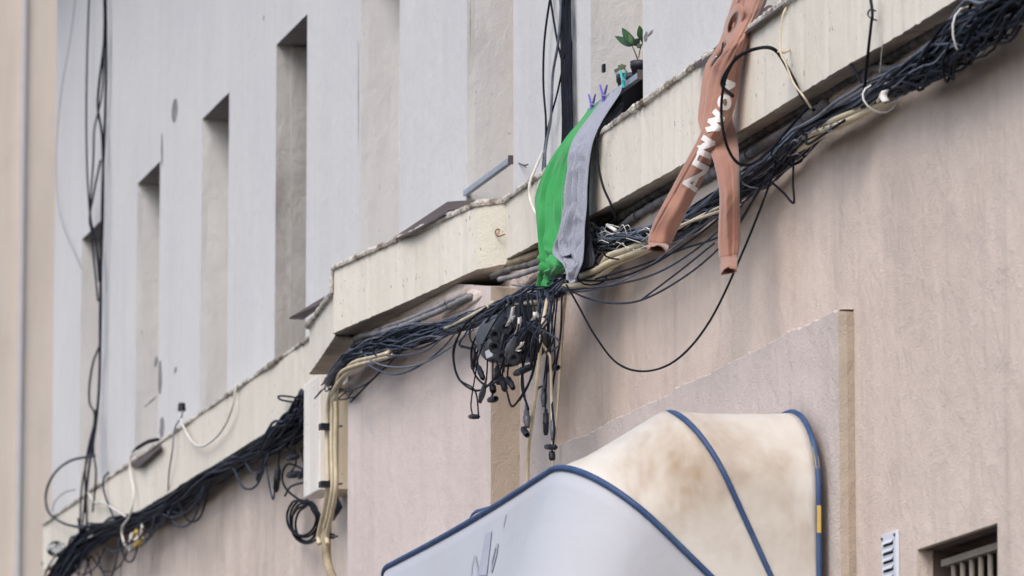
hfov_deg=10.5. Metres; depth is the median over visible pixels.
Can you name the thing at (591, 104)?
clothespin
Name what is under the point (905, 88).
cable
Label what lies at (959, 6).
cable
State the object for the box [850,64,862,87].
cable
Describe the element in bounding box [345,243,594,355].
cable
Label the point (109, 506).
cable
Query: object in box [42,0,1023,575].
town house
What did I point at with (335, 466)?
cable
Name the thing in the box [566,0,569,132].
cable
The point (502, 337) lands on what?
cable
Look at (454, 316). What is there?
cable
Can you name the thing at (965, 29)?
cable
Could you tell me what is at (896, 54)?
conduit
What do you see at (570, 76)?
cable
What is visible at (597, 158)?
cable
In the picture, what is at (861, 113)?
cable
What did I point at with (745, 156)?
conduit
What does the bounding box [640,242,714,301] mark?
cable
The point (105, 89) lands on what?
cable
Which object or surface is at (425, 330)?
cable
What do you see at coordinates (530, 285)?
cable
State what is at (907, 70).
cable
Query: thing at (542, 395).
hanging cable
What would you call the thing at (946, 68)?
cable
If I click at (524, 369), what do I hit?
hanging cable
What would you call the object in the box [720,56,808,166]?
cable
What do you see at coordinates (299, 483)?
cable
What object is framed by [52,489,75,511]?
cable
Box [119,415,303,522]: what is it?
cable
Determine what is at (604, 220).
conduit
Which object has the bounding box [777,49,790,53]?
wall hook
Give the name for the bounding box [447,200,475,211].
roof slate
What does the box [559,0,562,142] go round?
cable
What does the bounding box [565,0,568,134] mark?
cable
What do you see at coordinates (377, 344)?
cable tie
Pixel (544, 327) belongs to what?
cable
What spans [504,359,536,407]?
cable
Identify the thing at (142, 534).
cable
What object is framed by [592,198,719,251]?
cable
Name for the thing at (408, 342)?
cable
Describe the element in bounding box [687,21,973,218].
cable
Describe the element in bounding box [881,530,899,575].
louvre vent
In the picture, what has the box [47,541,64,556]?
lamp globe
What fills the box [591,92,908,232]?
cable
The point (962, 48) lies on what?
cable
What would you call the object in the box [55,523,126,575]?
cable
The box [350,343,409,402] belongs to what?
cable
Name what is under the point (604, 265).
cable
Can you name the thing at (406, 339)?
cable
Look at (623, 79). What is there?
clothespin
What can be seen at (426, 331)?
cable
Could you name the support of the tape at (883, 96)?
attached to the cable at (962, 48)
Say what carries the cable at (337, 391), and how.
on the cable at (342, 371)
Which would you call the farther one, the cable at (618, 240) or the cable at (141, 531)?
the cable at (141, 531)
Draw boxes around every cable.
[44,420,300,575]
[44,454,95,528]
[47,401,299,575]
[48,424,303,575]
[50,429,282,575]
[51,538,81,575]
[52,450,249,575]
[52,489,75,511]
[53,478,200,575]
[54,412,301,573]
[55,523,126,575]
[56,0,81,268]
[58,418,299,573]
[60,406,303,574]
[60,419,303,567]
[61,405,303,574]
[61,425,302,573]
[62,437,299,551]
[63,430,301,575]
[65,390,303,570]
[65,419,301,548]
[65,490,176,575]
[66,407,300,575]
[66,456,236,574]
[68,388,302,575]
[68,416,302,543]
[68,431,301,571]
[69,428,303,575]
[73,390,299,552]
[73,408,295,570]
[75,433,303,560]
[76,546,105,574]
[77,395,297,549]
[77,518,91,575]
[79,346,98,530]
[80,408,299,551]
[81,25,104,526]
[82,438,289,527]
[83,0,107,512]
[83,412,295,550]
[83,556,90,575]
[84,431,91,522]
[85,0,98,300]
[87,492,125,516]
[89,159,100,281]
[90,415,301,532]
[91,529,134,572]
[92,409,96,511]
[96,0,105,357]
[96,538,120,575]
[102,471,115,520]
[104,438,266,543]
[105,525,138,552]
[113,416,297,537]
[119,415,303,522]
[119,524,140,562]
[120,517,151,543]
[121,414,303,517]
[121,450,137,552]
[129,511,166,551]
[131,438,159,452]
[135,516,154,540]
[137,520,143,538]
[138,408,298,514]
[139,503,175,531]
[146,412,297,522]
[161,485,204,517]
[166,485,204,527]
[167,403,185,492]
[167,482,208,513]
[178,481,210,522]
[179,382,237,447]
[233,449,267,489]
[234,400,299,454]
[245,451,269,474]
[256,458,264,481]
[265,454,274,499]
[273,445,281,491]
[277,395,303,403]
[281,463,312,502]
[283,443,299,460]
[284,481,303,496]
[286,447,299,478]
[286,499,316,536]
[289,499,319,537]
[290,504,321,544]
[292,503,317,541]
[294,505,316,540]
[297,448,303,479]
[316,386,331,544]
[321,264,598,385]
[321,397,333,539]
[323,250,595,381]
[324,292,561,378]
[324,332,442,384]
[325,278,565,382]
[325,288,550,385]
[325,395,337,544]
[326,319,468,387]
[327,271,581,384]
[327,279,558,374]
[328,259,597,388]
[329,367,383,391]
[330,275,565,376]
[330,291,560,390]
[330,353,394,396]
[331,280,566,371]
[331,281,568,382]
[332,270,583,384]
[332,350,391,400]
[334,308,489,384]
[334,321,482,363]
[334,354,389,394]
[336,351,388,400]
[338,392,354,399]
[341,277,563,375]
[343,252,596,359]
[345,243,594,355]
[348,312,496,357]
[349,333,448,357]
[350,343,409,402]
[351,288,558,356]
[353,267,591,351]
[354,278,564,355]
[356,274,565,346]
[358,329,473,367]
[361,327,459,375]
[366,253,598,341]
[370,253,600,358]
[370,287,550,345]
[372,324,473,354]
[379,277,565,339]
[391,263,597,342]
[407,280,556,347]
[444,304,490,329]
[445,313,487,334]
[452,306,506,391]
[452,320,479,418]
[458,316,486,348]
[460,345,476,369]
[469,321,488,345]
[470,300,505,385]
[470,300,512,413]
[476,349,484,380]
[478,360,487,402]
[487,385,498,402]
[489,358,496,393]
[494,354,501,384]
[500,295,510,363]
[500,368,507,391]
[502,290,550,372]
[503,295,512,337]
[504,300,520,358]
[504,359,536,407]
[505,363,514,389]
[506,254,621,305]
[509,293,523,336]
[509,295,560,351]
[511,165,758,292]
[512,295,538,361]
[513,320,532,375]
[514,291,539,365]
[516,291,543,365]
[519,293,531,352]
[519,297,529,410]
[519,297,537,400]
[519,307,530,427]
[520,409,529,437]
[526,298,547,481]
[527,292,535,369]
[528,150,543,215]
[528,289,554,356]
[530,290,549,366]
[531,241,648,311]
[531,245,647,305]
[535,290,543,359]
[541,51,565,171]
[541,300,550,406]
[542,0,561,170]
[542,1,549,139]
[542,342,552,443]
[543,303,548,434]
[544,322,549,372]
[544,444,557,449]
[545,289,554,353]
[548,251,650,288]
[548,450,555,460]
[549,0,569,124]
[549,315,555,439]
[551,294,562,443]
[551,296,566,466]
[552,291,560,370]
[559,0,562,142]
[561,3,564,140]
[561,179,759,290]
[562,0,565,138]
[562,168,772,303]
[564,7,566,136]
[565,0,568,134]
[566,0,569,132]
[566,161,776,371]
[568,0,572,131]
[571,0,572,101]
[577,169,760,281]
[590,0,989,238]
[590,221,681,243]
[591,13,1010,236]
[591,24,984,242]
[591,90,862,235]
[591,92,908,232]
[591,214,718,240]
[592,21,1007,241]
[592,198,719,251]
[593,0,995,250]
[593,4,983,243]
[593,43,958,249]
[593,217,707,245]
[594,18,976,238]
[594,168,771,279]
[594,210,716,242]
[595,0,994,242]
[595,18,1004,244]
[596,103,622,220]
[597,3,1023,251]
[598,206,715,238]
[598,214,714,231]
[598,214,717,249]
[601,91,898,247]
[601,213,718,240]
[602,5,1023,239]
[604,0,996,245]
[612,0,1019,241]
[613,0,1000,231]
[614,218,686,246]
[616,14,1001,229]
[636,208,708,240]
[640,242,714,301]
[641,227,697,248]
[672,71,904,241]
[678,206,718,229]
[679,20,1017,236]
[679,86,922,238]
[679,210,718,227]
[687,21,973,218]
[712,37,995,220]
[720,46,815,111]
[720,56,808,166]
[740,0,1010,197]
[741,0,1006,189]
[743,135,815,194]
[759,0,1008,181]
[760,5,981,164]
[765,0,1004,165]
[771,159,794,203]
[779,7,811,108]
[787,102,890,156]
[794,97,894,142]
[805,119,845,144]
[808,92,889,138]
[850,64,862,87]
[863,0,873,93]
[879,38,883,74]
[887,9,1020,91]
[891,0,1018,81]
[893,6,1022,88]
[893,9,1023,84]
[893,36,982,92]
[896,15,1023,96]
[900,8,1010,83]
[901,0,1023,87]
[906,26,999,92]
[911,0,1009,91]
[912,47,982,76]
[917,19,1023,71]
[919,0,1014,65]
[920,43,981,81]
[921,37,1007,82]
[923,0,1003,58]
[924,2,1023,77]
[928,24,1011,85]
[938,7,1017,83]
[939,16,1007,59]
[981,24,1021,44]
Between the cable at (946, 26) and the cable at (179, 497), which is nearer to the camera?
the cable at (946, 26)
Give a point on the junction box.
(314, 447)
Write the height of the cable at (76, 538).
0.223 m
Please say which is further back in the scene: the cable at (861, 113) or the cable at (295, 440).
the cable at (295, 440)
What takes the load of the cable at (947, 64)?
attached to the town house at (272, 168)
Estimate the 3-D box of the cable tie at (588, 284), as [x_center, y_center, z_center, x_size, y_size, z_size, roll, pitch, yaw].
[0.289,-0.042,20.298,0.113,0.066,0.034,2,-9,-13]
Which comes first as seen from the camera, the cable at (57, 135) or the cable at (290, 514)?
the cable at (290, 514)
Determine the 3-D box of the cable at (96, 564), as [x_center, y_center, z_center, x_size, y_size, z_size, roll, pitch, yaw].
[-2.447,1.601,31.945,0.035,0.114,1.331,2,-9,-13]
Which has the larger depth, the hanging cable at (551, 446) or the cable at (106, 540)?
the cable at (106, 540)
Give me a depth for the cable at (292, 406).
25.77 m
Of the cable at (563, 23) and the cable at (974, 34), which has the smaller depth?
the cable at (974, 34)
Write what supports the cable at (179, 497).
attached to the town house at (272, 168)
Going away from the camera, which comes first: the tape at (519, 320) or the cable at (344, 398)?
the tape at (519, 320)
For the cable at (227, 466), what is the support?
on the cable at (89, 531)
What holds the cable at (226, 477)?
attached to the town house at (272, 168)
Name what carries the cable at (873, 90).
on the cable at (945, 31)
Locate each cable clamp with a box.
[319,423,342,430]
[319,481,342,487]
[329,533,337,538]
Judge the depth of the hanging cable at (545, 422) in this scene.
20.35 m
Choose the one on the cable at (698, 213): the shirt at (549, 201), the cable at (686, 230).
the cable at (686, 230)
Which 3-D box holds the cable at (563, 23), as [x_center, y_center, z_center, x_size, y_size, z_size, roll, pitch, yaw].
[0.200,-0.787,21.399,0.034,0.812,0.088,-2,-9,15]
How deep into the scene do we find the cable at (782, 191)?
17.92 m
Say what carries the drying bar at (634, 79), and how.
attached to the town house at (272, 168)
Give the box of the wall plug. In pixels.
[602,64,605,72]
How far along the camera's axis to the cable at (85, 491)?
32.06 m
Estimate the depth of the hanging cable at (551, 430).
20.24 m
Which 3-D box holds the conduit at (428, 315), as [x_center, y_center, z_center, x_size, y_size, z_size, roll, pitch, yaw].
[-0.431,0.132,22.764,0.040,0.084,1.739,3,-9,-17]
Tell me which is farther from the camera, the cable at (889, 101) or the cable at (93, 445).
the cable at (93, 445)
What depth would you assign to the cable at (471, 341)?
21.38 m
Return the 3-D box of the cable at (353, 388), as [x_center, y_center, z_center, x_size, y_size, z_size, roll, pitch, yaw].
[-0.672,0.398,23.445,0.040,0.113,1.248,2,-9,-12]
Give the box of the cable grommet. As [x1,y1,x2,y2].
[333,495,342,520]
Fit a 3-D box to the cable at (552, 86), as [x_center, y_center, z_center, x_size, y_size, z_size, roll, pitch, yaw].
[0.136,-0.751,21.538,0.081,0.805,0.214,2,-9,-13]
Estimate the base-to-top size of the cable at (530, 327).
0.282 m
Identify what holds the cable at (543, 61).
attached to the town house at (272, 168)
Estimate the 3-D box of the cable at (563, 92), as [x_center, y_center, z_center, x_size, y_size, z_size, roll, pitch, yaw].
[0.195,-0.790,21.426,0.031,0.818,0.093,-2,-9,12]
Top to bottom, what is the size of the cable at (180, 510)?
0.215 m
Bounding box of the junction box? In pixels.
[304,375,347,498]
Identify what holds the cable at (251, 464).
attached to the town house at (272, 168)
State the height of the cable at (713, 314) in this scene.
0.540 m
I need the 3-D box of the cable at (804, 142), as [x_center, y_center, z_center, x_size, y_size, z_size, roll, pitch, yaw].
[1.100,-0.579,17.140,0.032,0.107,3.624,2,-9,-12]
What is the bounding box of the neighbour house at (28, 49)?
[0,0,56,575]
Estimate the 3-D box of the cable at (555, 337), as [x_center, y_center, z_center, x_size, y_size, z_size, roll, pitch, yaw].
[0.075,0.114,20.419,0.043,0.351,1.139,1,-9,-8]
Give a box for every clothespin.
[588,94,595,110]
[599,84,607,101]
[619,70,626,87]
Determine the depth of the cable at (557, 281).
20.61 m
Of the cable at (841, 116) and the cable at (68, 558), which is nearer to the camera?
the cable at (841, 116)
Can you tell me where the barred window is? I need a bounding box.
[941,542,997,575]
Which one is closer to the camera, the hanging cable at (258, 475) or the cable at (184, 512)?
the hanging cable at (258, 475)
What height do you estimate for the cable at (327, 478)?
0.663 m
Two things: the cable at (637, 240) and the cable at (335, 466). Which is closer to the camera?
the cable at (637, 240)
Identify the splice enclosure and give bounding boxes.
[476,304,546,366]
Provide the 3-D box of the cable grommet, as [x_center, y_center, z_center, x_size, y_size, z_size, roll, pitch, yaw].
[-0.787,0.971,24.688,0.056,0.114,0.144,2,-9,-13]
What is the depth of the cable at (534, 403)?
20.36 m
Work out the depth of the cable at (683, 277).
19.38 m
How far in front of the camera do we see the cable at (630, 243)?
19.94 m
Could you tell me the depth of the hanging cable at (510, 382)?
20.66 m
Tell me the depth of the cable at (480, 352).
21.01 m
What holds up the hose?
attached to the cable clamp at (332, 536)
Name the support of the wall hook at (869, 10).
attached to the town house at (272, 168)
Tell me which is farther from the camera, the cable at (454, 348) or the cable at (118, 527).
the cable at (118, 527)
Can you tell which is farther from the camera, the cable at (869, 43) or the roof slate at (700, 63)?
the roof slate at (700, 63)
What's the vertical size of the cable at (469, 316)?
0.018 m
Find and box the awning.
[381,409,821,575]
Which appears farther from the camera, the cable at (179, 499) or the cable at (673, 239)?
the cable at (179, 499)
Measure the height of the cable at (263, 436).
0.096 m
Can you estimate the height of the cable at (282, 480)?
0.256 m
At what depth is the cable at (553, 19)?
21.59 m
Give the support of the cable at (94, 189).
attached to the town house at (272, 168)
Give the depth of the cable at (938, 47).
16.37 m
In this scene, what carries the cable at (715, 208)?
on the cable at (686, 230)
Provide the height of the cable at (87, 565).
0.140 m
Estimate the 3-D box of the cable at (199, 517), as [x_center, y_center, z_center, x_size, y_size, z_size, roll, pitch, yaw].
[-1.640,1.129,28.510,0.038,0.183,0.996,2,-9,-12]
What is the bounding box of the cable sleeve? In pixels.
[606,223,617,231]
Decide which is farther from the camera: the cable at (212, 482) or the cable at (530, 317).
the cable at (212, 482)
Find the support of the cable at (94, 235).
attached to the town house at (272, 168)
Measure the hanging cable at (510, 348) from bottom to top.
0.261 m
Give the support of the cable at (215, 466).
attached to the town house at (272, 168)
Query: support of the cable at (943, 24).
attached to the town house at (272, 168)
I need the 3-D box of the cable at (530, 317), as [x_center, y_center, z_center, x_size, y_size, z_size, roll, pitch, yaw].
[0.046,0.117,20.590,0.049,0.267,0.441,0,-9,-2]
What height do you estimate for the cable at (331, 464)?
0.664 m
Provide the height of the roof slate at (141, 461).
0.150 m
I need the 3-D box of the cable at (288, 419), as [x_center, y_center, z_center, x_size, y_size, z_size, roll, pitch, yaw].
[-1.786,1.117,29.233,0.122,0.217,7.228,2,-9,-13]
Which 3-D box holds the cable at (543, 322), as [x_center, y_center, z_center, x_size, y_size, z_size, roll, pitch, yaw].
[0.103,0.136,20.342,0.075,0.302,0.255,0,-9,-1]
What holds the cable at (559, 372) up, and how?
attached to the town house at (272, 168)
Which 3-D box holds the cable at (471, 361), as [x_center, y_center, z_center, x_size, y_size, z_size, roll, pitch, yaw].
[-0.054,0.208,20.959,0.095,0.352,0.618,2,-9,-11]
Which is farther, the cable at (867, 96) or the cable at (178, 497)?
the cable at (178, 497)
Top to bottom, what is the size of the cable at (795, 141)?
0.173 m
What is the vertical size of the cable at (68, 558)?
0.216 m
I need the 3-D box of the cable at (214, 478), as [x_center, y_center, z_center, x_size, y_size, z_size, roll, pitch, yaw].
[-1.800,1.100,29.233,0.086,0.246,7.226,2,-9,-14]
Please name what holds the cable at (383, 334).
on the cable at (557, 281)
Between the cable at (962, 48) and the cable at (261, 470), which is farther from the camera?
the cable at (261, 470)
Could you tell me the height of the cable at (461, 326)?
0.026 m
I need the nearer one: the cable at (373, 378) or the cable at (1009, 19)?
the cable at (1009, 19)
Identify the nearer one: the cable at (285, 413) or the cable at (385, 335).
the cable at (385, 335)
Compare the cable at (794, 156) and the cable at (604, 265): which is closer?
the cable at (794, 156)
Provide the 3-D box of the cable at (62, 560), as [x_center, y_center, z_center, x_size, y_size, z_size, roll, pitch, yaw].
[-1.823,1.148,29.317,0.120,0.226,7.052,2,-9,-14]
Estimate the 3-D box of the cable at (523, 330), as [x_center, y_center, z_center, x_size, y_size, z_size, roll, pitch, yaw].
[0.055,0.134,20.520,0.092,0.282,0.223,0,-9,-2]
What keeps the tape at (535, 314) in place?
attached to the cable at (555, 337)
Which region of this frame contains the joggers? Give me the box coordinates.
[647,0,766,274]
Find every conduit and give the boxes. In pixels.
[348,293,472,347]
[368,292,467,331]
[489,260,539,278]
[497,265,538,281]
[502,249,538,268]
[590,207,627,228]
[593,98,829,250]
[600,10,966,229]
[860,61,903,78]
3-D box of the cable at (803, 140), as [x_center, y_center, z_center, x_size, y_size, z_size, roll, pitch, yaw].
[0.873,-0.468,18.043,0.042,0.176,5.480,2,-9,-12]
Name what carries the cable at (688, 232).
on the cable at (872, 97)
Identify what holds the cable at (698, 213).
attached to the town house at (272, 168)
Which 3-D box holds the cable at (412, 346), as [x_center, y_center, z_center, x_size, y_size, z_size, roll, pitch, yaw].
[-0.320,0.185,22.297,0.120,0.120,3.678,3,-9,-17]
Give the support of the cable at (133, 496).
hanging from the cable at (215, 466)
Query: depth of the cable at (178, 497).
29.78 m
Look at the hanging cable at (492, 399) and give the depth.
20.93 m
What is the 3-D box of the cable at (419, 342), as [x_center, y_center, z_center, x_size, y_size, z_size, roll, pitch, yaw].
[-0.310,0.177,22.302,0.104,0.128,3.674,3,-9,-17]
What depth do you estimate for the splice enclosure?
20.89 m
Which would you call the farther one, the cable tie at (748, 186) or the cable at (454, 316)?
the cable at (454, 316)
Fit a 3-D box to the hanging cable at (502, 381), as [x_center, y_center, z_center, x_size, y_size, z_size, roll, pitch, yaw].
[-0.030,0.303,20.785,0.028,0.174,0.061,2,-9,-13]
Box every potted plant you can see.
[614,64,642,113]
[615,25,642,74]
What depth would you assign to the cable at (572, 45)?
21.36 m
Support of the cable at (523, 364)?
hanging from the splice enclosure
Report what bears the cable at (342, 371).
attached to the cable tie at (377, 344)
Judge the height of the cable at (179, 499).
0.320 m
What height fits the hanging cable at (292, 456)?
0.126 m
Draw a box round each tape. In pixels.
[505,306,514,325]
[514,317,521,333]
[531,312,537,320]
[880,89,888,101]
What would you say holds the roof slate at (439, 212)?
on the town house at (272, 168)
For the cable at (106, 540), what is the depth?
31.48 m
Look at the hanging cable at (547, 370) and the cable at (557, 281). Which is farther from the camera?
the cable at (557, 281)
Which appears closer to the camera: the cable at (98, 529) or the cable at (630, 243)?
the cable at (630, 243)
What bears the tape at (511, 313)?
attached to the hanging cable at (510, 348)
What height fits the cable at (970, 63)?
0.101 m
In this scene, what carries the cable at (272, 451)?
attached to the town house at (272, 168)
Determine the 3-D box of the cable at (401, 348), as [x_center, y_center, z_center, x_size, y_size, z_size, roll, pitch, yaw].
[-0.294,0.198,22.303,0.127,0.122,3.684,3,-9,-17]
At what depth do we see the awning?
17.44 m
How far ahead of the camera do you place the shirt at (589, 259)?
20.36 m
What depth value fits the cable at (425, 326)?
22.45 m
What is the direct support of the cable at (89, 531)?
attached to the town house at (272, 168)
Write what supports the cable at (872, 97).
attached to the town house at (272, 168)
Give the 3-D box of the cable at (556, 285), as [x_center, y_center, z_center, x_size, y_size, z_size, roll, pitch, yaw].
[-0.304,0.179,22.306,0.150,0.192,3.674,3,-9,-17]
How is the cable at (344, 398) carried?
attached to the town house at (272, 168)
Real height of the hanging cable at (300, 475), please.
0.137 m
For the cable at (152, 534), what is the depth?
29.79 m
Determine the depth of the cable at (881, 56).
16.91 m
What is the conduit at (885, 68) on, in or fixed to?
attached to the town house at (272, 168)
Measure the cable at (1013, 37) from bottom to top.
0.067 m
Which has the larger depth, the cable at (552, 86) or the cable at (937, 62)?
the cable at (552, 86)
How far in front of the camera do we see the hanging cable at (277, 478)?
26.36 m
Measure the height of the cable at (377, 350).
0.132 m
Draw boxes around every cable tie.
[372,342,398,359]
[577,268,606,285]
[602,242,625,259]
[740,167,767,188]
[771,142,804,165]
[862,83,897,113]
[952,6,982,58]
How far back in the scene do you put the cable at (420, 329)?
22.48 m
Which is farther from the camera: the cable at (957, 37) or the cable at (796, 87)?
the cable at (796, 87)
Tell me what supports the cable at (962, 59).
attached to the town house at (272, 168)
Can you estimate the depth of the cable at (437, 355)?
22.35 m
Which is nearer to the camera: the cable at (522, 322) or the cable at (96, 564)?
the cable at (522, 322)
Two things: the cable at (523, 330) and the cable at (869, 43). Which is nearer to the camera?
the cable at (869, 43)
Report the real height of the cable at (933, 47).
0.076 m
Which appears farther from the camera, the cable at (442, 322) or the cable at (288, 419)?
the cable at (288, 419)
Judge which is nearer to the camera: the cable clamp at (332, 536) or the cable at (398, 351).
the cable at (398, 351)
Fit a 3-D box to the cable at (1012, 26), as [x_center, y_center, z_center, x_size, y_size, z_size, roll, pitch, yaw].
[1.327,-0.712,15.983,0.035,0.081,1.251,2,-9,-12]
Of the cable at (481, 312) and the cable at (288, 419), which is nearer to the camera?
the cable at (481, 312)
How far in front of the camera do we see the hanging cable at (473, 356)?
21.29 m
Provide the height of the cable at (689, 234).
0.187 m
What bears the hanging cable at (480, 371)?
hanging from the splice enclosure
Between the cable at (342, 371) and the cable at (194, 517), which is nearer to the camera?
the cable at (342, 371)
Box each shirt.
[535,103,598,288]
[552,85,621,283]
[580,94,622,269]
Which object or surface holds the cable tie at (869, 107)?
attached to the cable at (934, 48)
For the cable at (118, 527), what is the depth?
31.23 m
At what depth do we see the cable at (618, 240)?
20.07 m
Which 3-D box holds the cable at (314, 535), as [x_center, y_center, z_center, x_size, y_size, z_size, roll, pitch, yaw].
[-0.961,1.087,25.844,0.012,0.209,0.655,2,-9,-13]
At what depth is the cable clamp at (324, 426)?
24.40 m
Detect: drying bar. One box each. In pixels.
[463,155,512,195]
[587,70,642,110]
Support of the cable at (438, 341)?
attached to the town house at (272, 168)
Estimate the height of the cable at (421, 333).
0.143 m
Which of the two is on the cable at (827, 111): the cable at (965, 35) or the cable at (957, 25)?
the cable at (957, 25)
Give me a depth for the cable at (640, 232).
19.77 m
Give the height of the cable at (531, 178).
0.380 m
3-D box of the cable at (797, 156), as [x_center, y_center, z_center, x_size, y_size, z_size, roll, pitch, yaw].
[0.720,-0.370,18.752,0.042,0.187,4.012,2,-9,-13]
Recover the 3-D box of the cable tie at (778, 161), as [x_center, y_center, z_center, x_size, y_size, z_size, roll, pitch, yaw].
[0.892,-0.434,17.958,0.113,0.081,0.036,2,-9,-13]
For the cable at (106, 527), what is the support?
attached to the town house at (272, 168)
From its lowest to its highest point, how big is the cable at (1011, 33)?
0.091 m
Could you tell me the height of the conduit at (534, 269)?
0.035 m
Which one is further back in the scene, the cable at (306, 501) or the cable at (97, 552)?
the cable at (97, 552)
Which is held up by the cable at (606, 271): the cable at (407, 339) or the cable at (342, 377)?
the cable at (407, 339)
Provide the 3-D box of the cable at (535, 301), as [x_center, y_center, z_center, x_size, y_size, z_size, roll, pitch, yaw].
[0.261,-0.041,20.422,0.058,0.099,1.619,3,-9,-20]
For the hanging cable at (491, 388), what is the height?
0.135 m
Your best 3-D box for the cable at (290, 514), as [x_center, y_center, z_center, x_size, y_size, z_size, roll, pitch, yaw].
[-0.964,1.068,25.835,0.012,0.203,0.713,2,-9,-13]
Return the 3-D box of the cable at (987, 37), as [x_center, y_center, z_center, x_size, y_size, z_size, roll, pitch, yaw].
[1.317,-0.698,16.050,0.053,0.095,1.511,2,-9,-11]
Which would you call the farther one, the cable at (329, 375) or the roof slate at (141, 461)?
the roof slate at (141, 461)
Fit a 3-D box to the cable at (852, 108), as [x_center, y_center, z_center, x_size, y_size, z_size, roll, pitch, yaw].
[0.878,-0.495,18.043,0.019,0.184,5.480,2,-9,-13]
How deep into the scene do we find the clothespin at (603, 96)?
20.78 m
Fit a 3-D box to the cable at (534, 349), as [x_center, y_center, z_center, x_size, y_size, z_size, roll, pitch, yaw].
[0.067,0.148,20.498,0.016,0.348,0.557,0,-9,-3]
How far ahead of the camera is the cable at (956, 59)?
16.07 m
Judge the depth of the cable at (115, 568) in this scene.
30.82 m
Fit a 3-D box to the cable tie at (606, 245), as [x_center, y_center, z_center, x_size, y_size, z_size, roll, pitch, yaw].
[0.382,-0.133,19.998,0.114,0.065,0.035,2,-9,-13]
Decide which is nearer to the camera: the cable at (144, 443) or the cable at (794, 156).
the cable at (794, 156)
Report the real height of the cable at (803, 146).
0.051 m
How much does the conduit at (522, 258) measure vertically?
0.061 m
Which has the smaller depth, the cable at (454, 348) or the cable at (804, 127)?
the cable at (804, 127)
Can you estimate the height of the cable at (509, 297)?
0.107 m
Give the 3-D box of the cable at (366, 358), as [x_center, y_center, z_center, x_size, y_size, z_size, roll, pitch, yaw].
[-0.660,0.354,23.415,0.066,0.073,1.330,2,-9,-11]
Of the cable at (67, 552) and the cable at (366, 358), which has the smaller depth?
the cable at (366, 358)
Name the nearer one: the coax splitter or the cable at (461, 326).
the cable at (461, 326)
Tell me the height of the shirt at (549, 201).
0.726 m
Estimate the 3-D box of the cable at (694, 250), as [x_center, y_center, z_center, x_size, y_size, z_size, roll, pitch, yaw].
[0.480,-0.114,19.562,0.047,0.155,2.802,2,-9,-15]
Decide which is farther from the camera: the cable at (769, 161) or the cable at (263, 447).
the cable at (263, 447)
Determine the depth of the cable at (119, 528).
30.38 m
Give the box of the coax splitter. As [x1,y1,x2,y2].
[128,529,143,549]
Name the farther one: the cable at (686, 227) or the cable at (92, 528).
the cable at (92, 528)
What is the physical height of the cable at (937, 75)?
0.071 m
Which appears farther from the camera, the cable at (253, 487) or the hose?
the cable at (253, 487)
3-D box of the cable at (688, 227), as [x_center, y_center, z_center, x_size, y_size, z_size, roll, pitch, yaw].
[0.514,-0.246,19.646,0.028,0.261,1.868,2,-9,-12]
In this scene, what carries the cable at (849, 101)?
on the cable at (804, 127)
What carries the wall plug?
attached to the town house at (272, 168)
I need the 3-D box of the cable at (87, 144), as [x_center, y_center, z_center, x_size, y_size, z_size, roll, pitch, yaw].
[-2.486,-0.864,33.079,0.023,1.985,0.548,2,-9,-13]
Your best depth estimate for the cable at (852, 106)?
17.36 m
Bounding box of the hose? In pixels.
[322,524,336,575]
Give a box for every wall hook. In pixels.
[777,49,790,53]
[867,9,876,20]
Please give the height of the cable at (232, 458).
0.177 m
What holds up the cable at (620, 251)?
attached to the town house at (272, 168)
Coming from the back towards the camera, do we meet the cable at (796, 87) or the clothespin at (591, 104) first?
the clothespin at (591, 104)
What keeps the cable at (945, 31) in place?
on the cable at (827, 111)
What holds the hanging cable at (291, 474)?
hanging from the hanging cable at (292, 456)
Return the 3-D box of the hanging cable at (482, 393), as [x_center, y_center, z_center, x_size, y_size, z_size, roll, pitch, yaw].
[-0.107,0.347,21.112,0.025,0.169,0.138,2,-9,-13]
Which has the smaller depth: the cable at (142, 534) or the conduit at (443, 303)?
the conduit at (443, 303)
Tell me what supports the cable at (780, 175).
on the cable
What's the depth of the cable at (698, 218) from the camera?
18.87 m
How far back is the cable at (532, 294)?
20.80 m
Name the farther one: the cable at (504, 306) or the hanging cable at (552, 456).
the cable at (504, 306)
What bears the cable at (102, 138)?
attached to the town house at (272, 168)
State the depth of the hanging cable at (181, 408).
29.13 m
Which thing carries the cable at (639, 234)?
on the cable at (852, 106)
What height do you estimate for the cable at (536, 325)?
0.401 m
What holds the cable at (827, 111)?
on the cable at (852, 106)
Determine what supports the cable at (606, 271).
attached to the splice enclosure
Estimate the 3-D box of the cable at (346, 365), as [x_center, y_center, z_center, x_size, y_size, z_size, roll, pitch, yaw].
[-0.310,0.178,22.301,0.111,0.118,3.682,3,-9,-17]
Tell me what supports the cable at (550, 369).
attached to the town house at (272, 168)
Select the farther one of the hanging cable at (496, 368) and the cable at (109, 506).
the cable at (109, 506)
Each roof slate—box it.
[131,445,160,466]
[289,296,324,319]
[395,202,447,239]
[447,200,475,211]
[693,5,781,67]
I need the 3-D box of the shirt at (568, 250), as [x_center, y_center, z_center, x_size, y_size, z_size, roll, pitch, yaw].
[0.277,-0.367,20.539,0.257,0.778,0.540,2,-9,-13]
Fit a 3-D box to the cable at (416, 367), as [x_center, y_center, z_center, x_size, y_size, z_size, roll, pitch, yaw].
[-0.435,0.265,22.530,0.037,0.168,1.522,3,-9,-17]
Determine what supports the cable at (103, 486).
on the cable at (214, 478)
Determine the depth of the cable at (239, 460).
26.98 m
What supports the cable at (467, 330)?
attached to the splice enclosure
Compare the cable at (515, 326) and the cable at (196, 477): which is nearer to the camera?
the cable at (515, 326)
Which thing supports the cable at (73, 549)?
on the cable at (226, 477)
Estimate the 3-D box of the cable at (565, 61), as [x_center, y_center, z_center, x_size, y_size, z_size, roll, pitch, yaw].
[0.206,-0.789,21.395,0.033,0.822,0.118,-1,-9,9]

